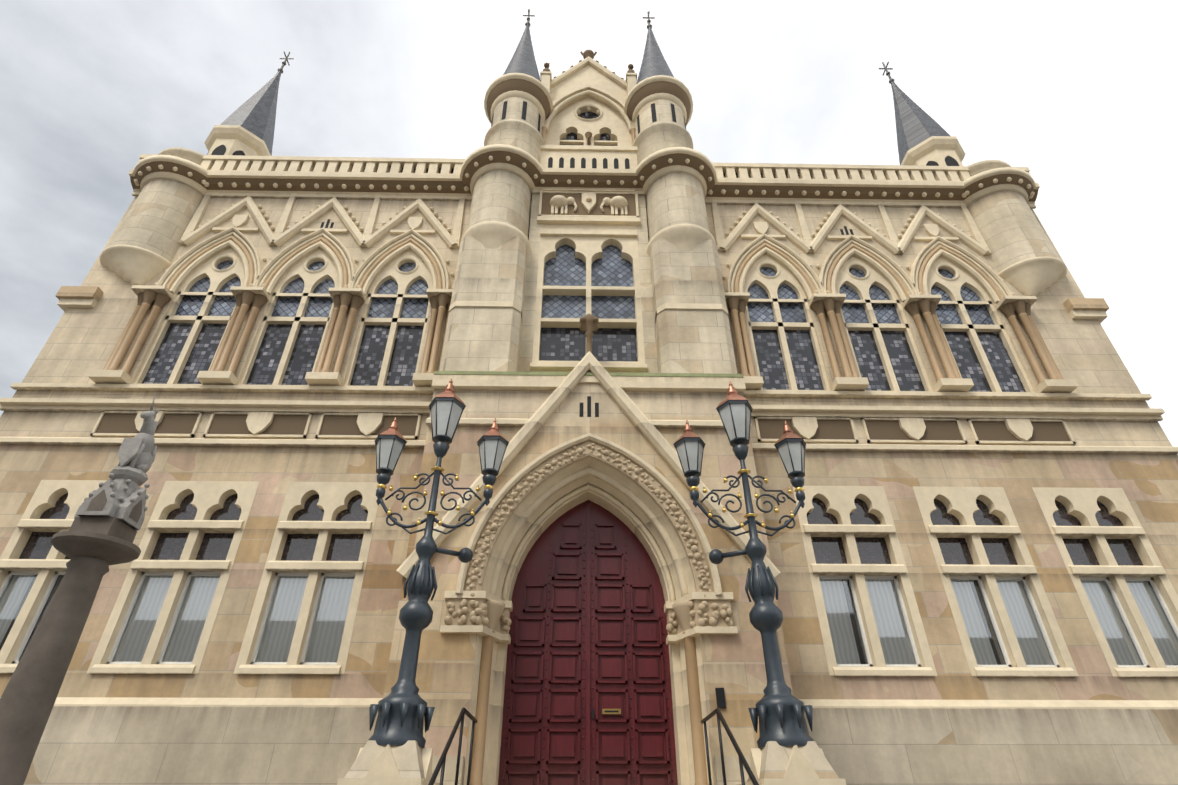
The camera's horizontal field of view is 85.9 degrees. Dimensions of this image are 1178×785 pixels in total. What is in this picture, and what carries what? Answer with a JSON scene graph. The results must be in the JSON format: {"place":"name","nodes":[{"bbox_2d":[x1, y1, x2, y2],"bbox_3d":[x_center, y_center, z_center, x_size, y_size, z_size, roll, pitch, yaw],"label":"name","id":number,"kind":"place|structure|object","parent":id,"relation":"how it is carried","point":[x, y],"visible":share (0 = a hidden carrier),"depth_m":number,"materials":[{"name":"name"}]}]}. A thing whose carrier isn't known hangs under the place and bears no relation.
{"place":"outdoors","nodes":[
{"label":"outdoors","id":0,"kind":"place"},
{"bbox_2d":[0,9,1177,784],"bbox_3d":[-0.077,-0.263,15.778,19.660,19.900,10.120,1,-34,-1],"label":"town house","id":1,"kind":"structure","parent":0,"point":[588,277],"depth_m":10.09,"materials":[{"name":"stone"}]},
{"bbox_2d":[0,575,1177,664],"bbox_3d":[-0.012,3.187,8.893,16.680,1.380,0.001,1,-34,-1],"label":"window blinds","id":2,"kind":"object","parent":1,"relation":"attached to","point":[836,589],"depth_m":8.90,"materials":[{"name":"white fabric"}]},
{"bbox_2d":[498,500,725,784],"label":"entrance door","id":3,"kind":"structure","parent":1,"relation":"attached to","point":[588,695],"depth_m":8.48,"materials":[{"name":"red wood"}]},
{"bbox_2d":[0,0,1177,454],"label":"sky","id":4,"kind":"structure","parent":0,"point":[1082,95],"materials":[{"name":"white"}]},
{"label":"ground","id":5,"kind":"structure","parent":0,"visible":0},
{"bbox_2d":[0,392,159,784],"bbox_3d":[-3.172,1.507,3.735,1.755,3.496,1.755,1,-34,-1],"label":"stone column","id":6,"kind":"structure","parent":5,"relation":"on","point":[95,541],"depth_m":3.86,"materials":[{"name":"stone"}]},
{"bbox_2d":[337,778,845,784],"bbox_3d":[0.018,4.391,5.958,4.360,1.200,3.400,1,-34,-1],"label":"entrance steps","id":7,"kind":"structure","parent":5,"relation":"on","point":[412,781],"depth_m":5.41,"materials":[{"name":"beige stone"}]},
{"bbox_2d":[344,378,508,784],"bbox_3d":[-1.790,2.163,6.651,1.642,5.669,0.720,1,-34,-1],"label":"lamp standard","id":8,"kind":"object","parent":7,"relation":"on","point":[394,746],"visible":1,"depth_m":6.63,"materials":[{"name":"metal"}]},
{"bbox_2d":[428,707,476,784],"bbox_3d":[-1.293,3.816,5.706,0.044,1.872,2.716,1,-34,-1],"label":"handrail","id":9,"kind":"object","parent":7,"relation":"on","point":[442,759],"visible":1,"depth_m":6.25,"materials":[{"name":"black metal"}]},
{"bbox_2d":[701,708,758,784],"bbox_3d":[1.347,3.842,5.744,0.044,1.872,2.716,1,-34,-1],"label":"handrail","id":10,"kind":"object","parent":7,"relation":"on","point":[742,759],"visible":1,"depth_m":6.29,"materials":[{"name":"black metal"}]},
{"bbox_2d":[673,381,838,784],"bbox_3d":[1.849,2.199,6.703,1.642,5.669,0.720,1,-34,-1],"label":"lamp standard","id":11,"kind":"object","parent":7,"relation":"on","point":[787,747],"visible":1,"depth_m":6.68,"materials":[{"name":"metal"}]}
]}

